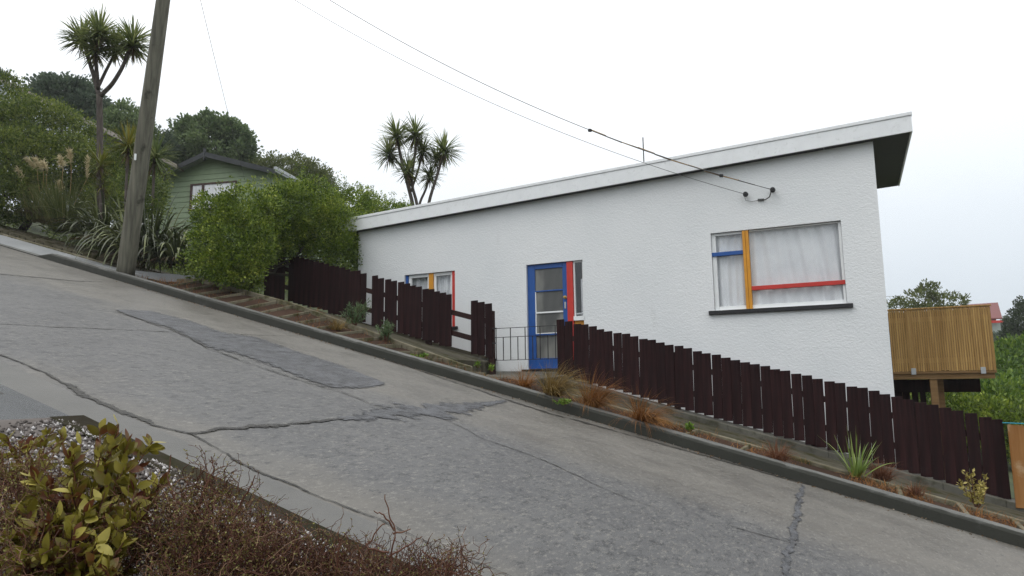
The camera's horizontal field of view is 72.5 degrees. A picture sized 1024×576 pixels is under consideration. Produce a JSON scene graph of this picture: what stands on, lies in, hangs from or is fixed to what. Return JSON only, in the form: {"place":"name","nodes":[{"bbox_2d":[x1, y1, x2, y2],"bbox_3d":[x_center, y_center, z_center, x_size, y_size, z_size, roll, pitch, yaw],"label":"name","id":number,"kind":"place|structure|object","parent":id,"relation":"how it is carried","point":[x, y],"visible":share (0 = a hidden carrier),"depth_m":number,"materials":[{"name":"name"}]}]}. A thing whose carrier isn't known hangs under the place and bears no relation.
{"place":"outdoors","nodes":[
{"label":"outdoors","id":0,"kind":"place"},
{"bbox_2d":[0,384,68,419],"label":"driveway","id":1,"kind":"structure","parent":0,"point":[14,404],"depth_m":4.25,"materials":[{"name":"concrete"}]},
{"bbox_2d":[0,235,140,274],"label":"footpath","id":2,"kind":"structure","parent":0,"point":[23,245],"depth_m":15.54,"materials":[{"name":"concrete"}]},
{"bbox_2d":[0,418,389,575],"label":"verge","id":3,"kind":"structure","parent":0,"point":[5,423],"depth_m":3.51,"materials":[{"name":"grey gravel"}]},
{"bbox_2d":[0,426,66,511],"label":"leafy bush","id":4,"kind":"object","parent":3,"relation":"on","point":[31,440],"visible":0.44,"depth_m":2.71,"materials":[{"name":"brown plant"}]},
{"bbox_2d":[0,414,170,575],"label":"leafy bush","id":5,"kind":"object","parent":3,"relation":"on","point":[115,466],"visible":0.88,"depth_m":2.09,"materials":[{"name":"green plant"}]},
{"bbox_2d":[0,430,219,575],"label":"wiry shrub","id":6,"kind":"object","parent":3,"relation":"on","point":[17,496],"visible":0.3,"depth_m":2.11,"materials":[{"name":"brown plant"}]},
{"bbox_2d":[90,445,312,575],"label":"wiry shrub","id":7,"kind":"object","parent":3,"relation":"on","point":[196,541],"visible":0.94,"depth_m":2.12,"materials":[{"name":"brown plant"}]},
{"bbox_2d":[50,415,425,575],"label":"kerb","id":8,"kind":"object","parent":3,"relation":"on","point":[161,457],"visible":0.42,"depth_m":3.50,"materials":[{"name":"grey concrete"}]},
{"bbox_2d":[193,489,413,575],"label":"wiry shrub","id":9,"kind":"object","parent":3,"relation":"on","point":[315,565],"visible":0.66,"depth_m":2.26,"materials":[{"name":"brown plant"}]},
{"bbox_2d":[315,494,505,575],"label":"wiry shrub","id":10,"kind":"object","parent":3,"relation":"on","point":[444,567],"visible":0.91,"depth_m":2.29,"materials":[{"name":"brown plant"}]},
{"bbox_2d":[135,271,262,288],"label":"driveway","id":11,"kind":"structure","parent":0,"point":[166,277],"depth_m":14.74,"materials":[{"name":"concrete"}]},
{"bbox_2d":[111,265,481,371],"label":"path","id":12,"kind":"structure","parent":0,"point":[451,355],"depth_m":12.62,"materials":[{"name":"concrete"},{"name":"wood"}]},
{"bbox_2d":[339,298,371,325],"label":"shrub","id":13,"kind":"object","parent":12,"relation":"on","point":[355,317],"visible":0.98,"depth_m":12.19,"materials":[{"name":"green plant"}]},
{"bbox_2d":[143,278,486,376],"bbox_3d":[-4.657,0.430,12.637,9.850,2.660,0.868,-4,-8,26],"label":"planting strip","id":14,"kind":"object","parent":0,"point":[289,312],"visible":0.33,"depth_m":12.50,"materials":[{"name":"brown soil"}]},
{"bbox_2d":[116,0,169,275],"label":"power pole","id":15,"kind":"object","parent":14,"relation":"on","point":[130,236],"visible":0.96,"depth_m":13.97,"materials":[{"name":"grey wood"}]},
{"bbox_2d":[200,0,243,174],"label":"overhead cable","id":16,"kind":"object","parent":15,"relation":"attached to","point":[221,86],"visible":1,"depth_m":20.63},
{"bbox_2d":[323,316,351,329],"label":"tussock","id":17,"kind":"object","parent":14,"relation":"on","point":[335,324],"visible":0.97,"depth_m":11.79,"materials":[{"name":"brown plant"}]},
{"bbox_2d":[374,319,394,341],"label":"shrub","id":18,"kind":"object","parent":14,"relation":"on","point":[386,330],"visible":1,"depth_m":11.73,"materials":[{"name":"green plant"}]},
{"bbox_2d":[410,352,428,357],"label":"weed","id":19,"kind":"object","parent":14,"relation":"on","point":[424,354],"visible":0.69,"depth_m":10.99,"materials":[{"name":"green plant"}]},
{"bbox_2d":[309,308,487,358],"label":"yard","id":20,"kind":"structure","parent":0,"point":[449,348],"depth_m":14.31,"materials":[{"name":"soil"}]},
{"bbox_2d":[1,210,1014,498],"bbox_3d":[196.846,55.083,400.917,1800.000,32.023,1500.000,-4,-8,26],"label":"ground","id":21,"kind":"structure","parent":0,"point":[37,228],"depth_m":23.38,"materials":[{"name":"green plant"}]},
{"bbox_2d":[7,156,86,223],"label":"toetoe grass","id":22,"kind":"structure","parent":21,"relation":"on","point":[31,213],"depth_m":18.27,"materials":[{"name":"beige plant"}]},
{"bbox_2d":[8,146,116,233],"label":"toetoe grass","id":23,"kind":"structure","parent":21,"relation":"on","point":[56,202],"depth_m":17.46,"materials":[{"name":"green plant"}]},
{"bbox_2d":[0,67,130,231],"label":"shrub","id":24,"kind":"object","parent":21,"relation":"on","point":[19,139],"visible":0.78,"depth_m":19.65,"materials":[{"name":"green plant"}]},
{"bbox_2d":[22,71,115,120],"bbox_3d":[-22.519,-7.036,35.806,4.001,8.377,5.269,-21,-21,69],"label":"dark tree","id":25,"kind":"object","parent":21,"relation":"on","point":[78,92],"visible":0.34,"depth_m":35.08,"materials":[{"name":"green plant"}]},
{"bbox_2d":[0,225,145,269],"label":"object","id":26,"kind":"structure","parent":21,"relation":"on","point":[32,238],"depth_m":16.64,"materials":[{"name":"concrete"}]},
{"bbox_2d":[0,80,183,221],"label":"pale house","id":27,"kind":"structure","parent":21,"relation":"on","point":[111,141],"depth_m":26.68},
{"bbox_2d":[31,183,163,250],"bbox_3d":[-9.989,-1.517,17.139,2.771,1.872,2.995,-2,-8,9],"label":"flax bush","id":28,"kind":"object","parent":21,"relation":"on","point":[91,225],"visible":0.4,"depth_m":16.60,"materials":[{"name":"green plant"}]},
{"bbox_2d":[78,143,120,218],"bbox_3d":[-10.128,-2.577,17.140,1.040,1.969,1.000,-4,-8,26],"label":"cabbage tree","id":29,"kind":"object","parent":21,"relation":"on","point":[100,169],"visible":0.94,"depth_m":17.15,"materials":[{"name":"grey plant"}]},
{"bbox_2d":[54,3,150,216],"bbox_3d":[-10.397,-4.551,17.661,2.914,5.498,1.876,-1,-8,1],"label":"cabbage tree","id":30,"kind":"object","parent":21,"relation":"on","point":[96,32],"visible":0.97,"depth_m":17.79,"materials":[{"name":"green plant"}]},
{"bbox_2d":[66,140,175,233],"bbox_3d":[-11.492,-2.855,20.637,2.826,4.436,5.367,3,-9,-27],"label":"shrub","id":31,"kind":"object","parent":21,"relation":"on","point":[162,194],"visible":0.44,"depth_m":19.75,"materials":[{"name":"green plant"}]},
{"bbox_2d":[92,97,161,152],"bbox_3d":[-18.720,-5.645,33.697,3.546,7.343,3.324,-4,-8,26],"label":"slender tree","id":32,"kind":"object","parent":21,"relation":"on","point":[123,111],"visible":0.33,"depth_m":33.33,"materials":[{"name":"green plant"}]},
{"bbox_2d":[101,121,152,209],"bbox_3d":[-8.979,-2.823,16.298,1.221,2.432,1.278,-4,-8,26],"label":"cabbage tree","id":33,"kind":"object","parent":21,"relation":"on","point":[129,139],"visible":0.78,"depth_m":16.34,"materials":[{"name":"green plant"}]},
{"bbox_2d":[58,186,208,273],"bbox_3d":[-8.338,-1.136,15.775,3.363,2.160,3.552,-4,-8,26],"label":"flax bush","id":34,"kind":"object","parent":21,"relation":"on","point":[115,235],"visible":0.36,"depth_m":15.31,"materials":[{"name":"green plant"}]},
{"bbox_2d":[1,208,287,295],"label":"bank undergrowth","id":35,"kind":"object","parent":21,"relation":"on","point":[157,266],"visible":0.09,"depth_m":21.53,"materials":[{"name":"green plant"}]},
{"bbox_2d":[147,129,178,210],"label":"cabbage tree","id":36,"kind":"object","parent":21,"relation":"on","point":[155,160],"visible":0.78,"depth_m":19.46,"materials":[{"name":"green plant"}]},
{"bbox_2d":[116,220,211,275],"bbox_3d":[-7.183,-0.819,15.299,2.421,1.258,2.161,-1,-8,1],"label":"flax bush","id":37,"kind":"object","parent":21,"relation":"on","point":[176,244],"visible":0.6,"depth_m":14.87,"materials":[{"name":"green plant"}]},
{"bbox_2d":[155,123,185,218],"bbox_3d":[-18.211,-5.150,35.662,2.897,6.676,2.457,-4,-8,26],"label":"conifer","id":38,"kind":"object","parent":21,"relation":"on","point":[166,140],"visible":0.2,"depth_m":35.74,"materials":[{"name":"green plant"}]},
{"bbox_2d":[161,106,264,163],"bbox_3d":[-16.540,-5.500,37.832,5.746,8.265,5.196,-4,-8,26],"label":"broadleaf tree","id":39,"kind":"object","parent":21,"relation":"on","point":[195,134],"visible":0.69,"depth_m":36.97,"materials":[{"name":"green plant"}]},
{"bbox_2d":[159,148,352,273],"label":"green house","id":40,"kind":"structure","parent":21,"relation":"on","point":[204,170],"depth_m":26.51,"materials":[{"name":"green paint"}]},
{"bbox_2d":[188,180,236,210],"bbox_3d":[-11.299,-3.480,26.369,2.030,1.049,0.060,-2,-8,12],"label":"window","id":41,"kind":"structure","parent":40,"relation":"in","point":[194,188],"depth_m":26.47,"materials":[{"name":"white glass"}]},
{"bbox_2d":[172,161,413,292],"bbox_3d":[-4.181,-1.076,16.308,2.441,3.660,7.346,-6,-9,33],"label":"hedge","id":42,"kind":"object","parent":21,"relation":"on","point":[235,263],"visible":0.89,"depth_m":14.30,"materials":[{"name":"green plant"}]},
{"bbox_2d":[248,149,341,192],"bbox_3d":[-11.887,-3.990,37.724,5.147,7.251,4.637,-4,-8,26],"label":"olive bush","id":43,"kind":"object","parent":21,"relation":"on","point":[278,161],"visible":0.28,"depth_m":37.26,"materials":[{"name":"green plant"}]},
{"bbox_2d":[145,267,489,373],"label":"plinth","id":44,"kind":"structure","parent":21,"relation":"on","point":[485,364],"depth_m":12.96,"materials":[{"name":"concrete"}]},
{"bbox_2d":[264,255,495,373],"bbox_3d":[-2.882,0.475,14.126,5.750,3.042,0.232,-4,-8,26],"label":"picket fence","id":45,"kind":"object","parent":44,"relation":"on","point":[425,314],"visible":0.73,"depth_m":13.88,"materials":[{"name":"brown wood"}]},
{"bbox_2d":[492,325,556,360],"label":"iron gate","id":46,"kind":"structure","parent":45,"relation":"attached to","point":[525,336],"depth_m":12.48,"materials":[{"name":"black metal"}]},
{"bbox_2d":[369,112,464,205],"bbox_3d":[-3.296,-3.826,23.930,3.524,4.517,2.154,-4,-8,26],"label":"cabbage tree","id":47,"kind":"object","parent":21,"relation":"on","point":[441,156],"visible":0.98,"depth_m":23.95,"materials":[{"name":"green plant"}]},
{"bbox_2d":[0,243,1023,547],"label":"kerb","id":48,"kind":"structure","parent":21,"relation":"on","point":[942,515],"depth_m":8.89,"materials":[{"name":"concrete"}]},
{"bbox_2d":[486,371,591,385],"bbox_3d":[0.004,1.849,12.328,2.000,0.809,2.820,-4,-8,26],"label":"doorstep pad","id":49,"kind":"object","parent":21,"relation":"on","point":[511,373],"visible":0.1,"depth_m":12.12,"materials":[{"name":"concrete"}]},
{"bbox_2d":[488,364,493,371],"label":"weed","id":50,"kind":"object","parent":49,"relation":"on","point":[491,367],"visible":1,"depth_m":11.36,"materials":[{"name":"green plant"}]},
{"bbox_2d":[342,111,912,459],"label":"white house","id":51,"kind":"structure","parent":21,"relation":"on","point":[633,247],"depth_m":12.80,"materials":[{"name":"paint"}]},
{"bbox_2d":[413,277,427,288],"bbox_3d":[-1.986,0.263,15.309,0.670,1.400,0.079,-4,-8,26],"label":"curtain","id":52,"kind":"object","parent":51,"relation":"hanging from","point":[422,282],"visible":0.09,"depth_m":15.36,"materials":[{"name":"white fabric"}]},
{"bbox_2d":[406,271,457,329],"bbox_3d":[-1.763,0.298,15.016,1.420,1.248,0.165,-4,-8,26],"label":"window","id":53,"kind":"structure","parent":51,"relation":"in","point":[432,277],"depth_m":15.03,"materials":[{"name":"white paint"}]},
{"bbox_2d":[437,275,450,294],"bbox_3d":[-1.343,0.213,15.002,0.700,1.400,0.077,-4,-8,26],"label":"curtain","id":54,"kind":"object","parent":51,"relation":"hanging from","point":[444,283],"visible":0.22,"depth_m":15.08,"materials":[{"name":"white fabric"}]},
{"bbox_2d":[295,0,742,193],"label":"overhead cable","id":55,"kind":"object","parent":51,"relation":"attached to","point":[520,115],"visible":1,"depth_m":12.97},
{"bbox_2d":[527,262,567,368],"bbox_3d":[0.702,0.543,13.786,0.850,2.075,0.118,-4,-8,26],"label":"door","id":56,"kind":"structure","parent":51,"relation":"in","point":[547,283],"depth_m":13.84,"materials":[{"name":"blue paint"}]},
{"bbox_2d":[330,0,768,188],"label":"overhead cable","id":57,"kind":"object","parent":51,"relation":"attached to","point":[719,175],"visible":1,"depth_m":12.52,"materials":[{"name":"black metal"}]},
{"bbox_2d":[573,261,583,320],"bbox_3d":[1.307,0.049,13.569,0.225,1.170,0.110,-4,-8,26],"label":"window","id":58,"kind":"structure","parent":51,"relation":"in","point":[576,318],"depth_m":13.58,"materials":[{"name":"white paint"}]},
{"bbox_2d":[581,279,582,315],"bbox_3d":[1.471,0.349,13.601,0.250,1.080,0.042,-4,-8,20],"label":"curtain","id":59,"kind":"object","parent":51,"relation":"hanging from","point":[582,296],"visible":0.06,"depth_m":13.68,"materials":[{"name":"white fabric"}]},
{"bbox_2d":[716,234,745,306],"bbox_3d":[3.845,-0.301,12.467,0.690,1.560,0.066,-5,-9,27],"label":"curtain","id":60,"kind":"object","parent":51,"relation":"hanging from","point":[731,280],"visible":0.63,"depth_m":12.44,"materials":[{"name":"white fabric"}]},
{"bbox_2d":[709,221,852,314],"bbox_3d":[4.533,-0.323,12.006,2.300,1.465,0.170,-4,-8,26],"label":"window","id":61,"kind":"structure","parent":51,"relation":"in","point":[749,307],"depth_m":12.06,"materials":[{"name":"white paint"}]},
{"bbox_2d":[749,224,846,304],"bbox_3d":[4.918,-0.384,11.961,1.630,1.560,0.084,-4,-8,25],"label":"curtain","id":62,"kind":"object","parent":51,"relation":"hanging from","point":[797,255],"visible":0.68,"depth_m":11.98,"materials":[{"name":"white fabric"}]},
{"bbox_2d":[565,380,1023,511],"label":"plinth","id":63,"kind":"structure","parent":21,"relation":"on","point":[818,451],"depth_m":10.29,"materials":[{"name":"weathered concrete"}]},
{"bbox_2d":[556,319,1010,498],"bbox_3d":[3.697,1.800,10.752,6.368,2.954,0.175,-4,-8,26],"label":"picket fence","id":64,"kind":"object","parent":63,"relation":"on","point":[667,373],"visible":0.84,"depth_m":10.39,"materials":[{"name":"brown wood"}]},
{"bbox_2d":[1007,425,1023,507],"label":"board fence","id":65,"kind":"object","parent":63,"relation":"on","point":[1016,438],"visible":1,"depth_m":9.04,"materials":[{"name":"brown wood"}]},
{"bbox_2d":[886,278,971,312],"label":"airy tree","id":66,"kind":"object","parent":21,"relation":"on","point":[928,291],"visible":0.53,"depth_m":41.64,"materials":[{"name":"green plant"}]},
{"bbox_2d":[887,304,996,479],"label":"timber deck","id":67,"kind":"structure","parent":21,"relation":"on","point":[936,353],"depth_m":12.02,"materials":[{"name":"brown wood"}]},
{"bbox_2d":[907,379,1023,465],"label":"hedge","id":68,"kind":"object","parent":21,"relation":"on","point":[1006,410],"visible":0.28,"depth_m":17.97,"materials":[{"name":"green plant"}]},
{"bbox_2d":[926,331,1023,438],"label":"leafy tree","id":69,"kind":"object","parent":21,"relation":"on","point":[1007,382],"visible":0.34,"depth_m":22.08,"materials":[{"name":"green plant"}]},
{"bbox_2d":[960,302,1001,331],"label":"red roofed house","id":70,"kind":"structure","parent":21,"relation":"on","point":[995,313],"depth_m":57.64,"materials":[{"name":"paint"}]},
{"bbox_2d":[993,330,1005,341],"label":"dark shrub","id":71,"kind":"object","parent":21,"relation":"on","point":[994,334],"visible":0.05,"depth_m":49.87,"materials":[{"name":"green plant"}]},
{"bbox_2d":[1000,314,1008,329],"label":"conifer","id":72,"kind":"object","parent":21,"relation":"on","point":[1001,324],"visible":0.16,"depth_m":89.67,"materials":[{"name":"green plant"}]},
{"bbox_2d":[993,295,1023,342],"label":"dark tree","id":73,"kind":"object","parent":21,"relation":"on","point":[1012,327],"visible":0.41,"depth_m":46.09,"materials":[{"name":"green plant"}]},
{"bbox_2d":[0,246,1023,575],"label":"road","id":74,"kind":"structure","parent":0,"point":[518,488],"depth_m":5.78,"materials":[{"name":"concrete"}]},
{"bbox_2d":[0,361,495,575],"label":"gutter","id":75,"kind":"object","parent":74,"relation":"on","point":[61,399],"visible":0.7,"depth_m":4.00,"materials":[{"name":"concrete"}]},
{"bbox_2d":[116,281,1017,547],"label":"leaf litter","id":76,"kind":"object","parent":74,"relation":"on","point":[596,422],"visible":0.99,"depth_m":8.73,"materials":[{"name":"brown plant"}]},
{"bbox_2d":[352,349,855,498],"bbox_3d":[-0.289,1.423,9.593,11.894,3.176,0.940,-4,-8,26],"label":"grit line","id":77,"kind":"object","parent":74,"relation":"on","point":[605,428],"visible":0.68,"depth_m":8.64,"materials":[{"name":"grey gravel"}]},
{"bbox_2d":[0,0,1023,319],"label":"sky","id":78,"kind":"structure","parent":0,"point":[682,77],"materials":[{"name":"white"}]},
{"bbox_2d":[168,278,1023,529],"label":"path","id":79,"kind":"structure","parent":0,"point":[952,499],"depth_m":10.22,"materials":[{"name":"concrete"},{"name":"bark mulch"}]},
{"bbox_2d":[685,421,693,431],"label":"weed","id":80,"kind":"object","parent":79,"relation":"on","point":[689,427],"visible":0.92,"depth_m":8.97,"materials":[{"name":"green plant"}]},
{"bbox_2d":[863,456,912,483],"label":"tussock","id":81,"kind":"object","parent":79,"relation":"on","point":[879,474],"visible":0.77,"depth_m":8.60,"materials":[{"name":"brown plant"}]},
{"bbox_2d":[497,378,1016,527],"bbox_3d":[15.478,4.728,2.221,34.750,9.312,0.868,-4,-8,26],"label":"planting strip","id":82,"kind":"object","parent":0,"point":[733,444],"visible":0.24,"depth_m":8.67,"materials":[{"name":"brown soil"}]},
{"bbox_2d":[505,363,540,387],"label":"tussock","id":83,"kind":"object","parent":82,"relation":"on","point":[526,383],"visible":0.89,"depth_m":9.98,"materials":[{"name":"brown plant"}]},
{"bbox_2d":[518,357,594,406],"bbox_3d":[0.659,1.272,9.571,1.223,0.836,1.292,3,-9,-26],"label":"tussock","id":84,"kind":"object","parent":82,"relation":"on","point":[552,388],"visible":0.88,"depth_m":9.43,"materials":[{"name":"brown plant"}]},
{"bbox_2d":[554,398,571,404],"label":"weed","id":85,"kind":"object","parent":82,"relation":"on","point":[563,401],"visible":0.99,"depth_m":9.02,"materials":[{"name":"green plant"}]},
{"bbox_2d":[137,274,1023,529],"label":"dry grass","id":86,"kind":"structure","parent":82,"relation":"on","point":[874,481],"depth_m":8.47,"materials":[{"name":"brown plant"}]},
{"bbox_2d":[560,362,633,413],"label":"tussock","id":87,"kind":"object","parent":82,"relation":"on","point":[595,402],"visible":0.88,"depth_m":9.29,"materials":[{"name":"brown plant"}]},
{"bbox_2d":[604,386,685,437],"bbox_3d":[1.685,1.539,8.934,1.157,0.766,1.064,-2,-8,6],"label":"tussock","id":88,"kind":"object","parent":82,"relation":"on","point":[640,414],"visible":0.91,"depth_m":8.88,"materials":[{"name":"brown plant"}]},
{"bbox_2d":[758,440,800,462],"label":"tussock","id":89,"kind":"object","parent":82,"relation":"on","point":[780,455],"visible":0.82,"depth_m":8.26,"materials":[{"name":"brown plant"}]},
{"bbox_2d":[822,426,889,476],"bbox_3d":[4.210,1.977,8.497,1.039,0.667,0.780,4,-9,-30],"label":"young flax","id":90,"kind":"object","parent":82,"relation":"on","point":[857,468],"visible":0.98,"depth_m":8.51,"materials":[{"name":"green plant"}]},
{"bbox_2d":[894,480,935,497],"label":"tussock","id":91,"kind":"object","parent":82,"relation":"on","point":[917,491],"visible":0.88,"depth_m":7.99,"materials":[{"name":"brown plant"}]},
{"bbox_2d":[956,468,987,507],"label":"shrub","id":92,"kind":"object","parent":82,"relation":"on","point":[980,492],"visible":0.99,"depth_m":8.04,"materials":[{"name":"yellow plant"}]},
{"bbox_2d":[616,391,1013,498],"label":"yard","id":93,"kind":"structure","parent":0,"point":[727,421],"depth_m":12.18,"materials":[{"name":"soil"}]}
]}

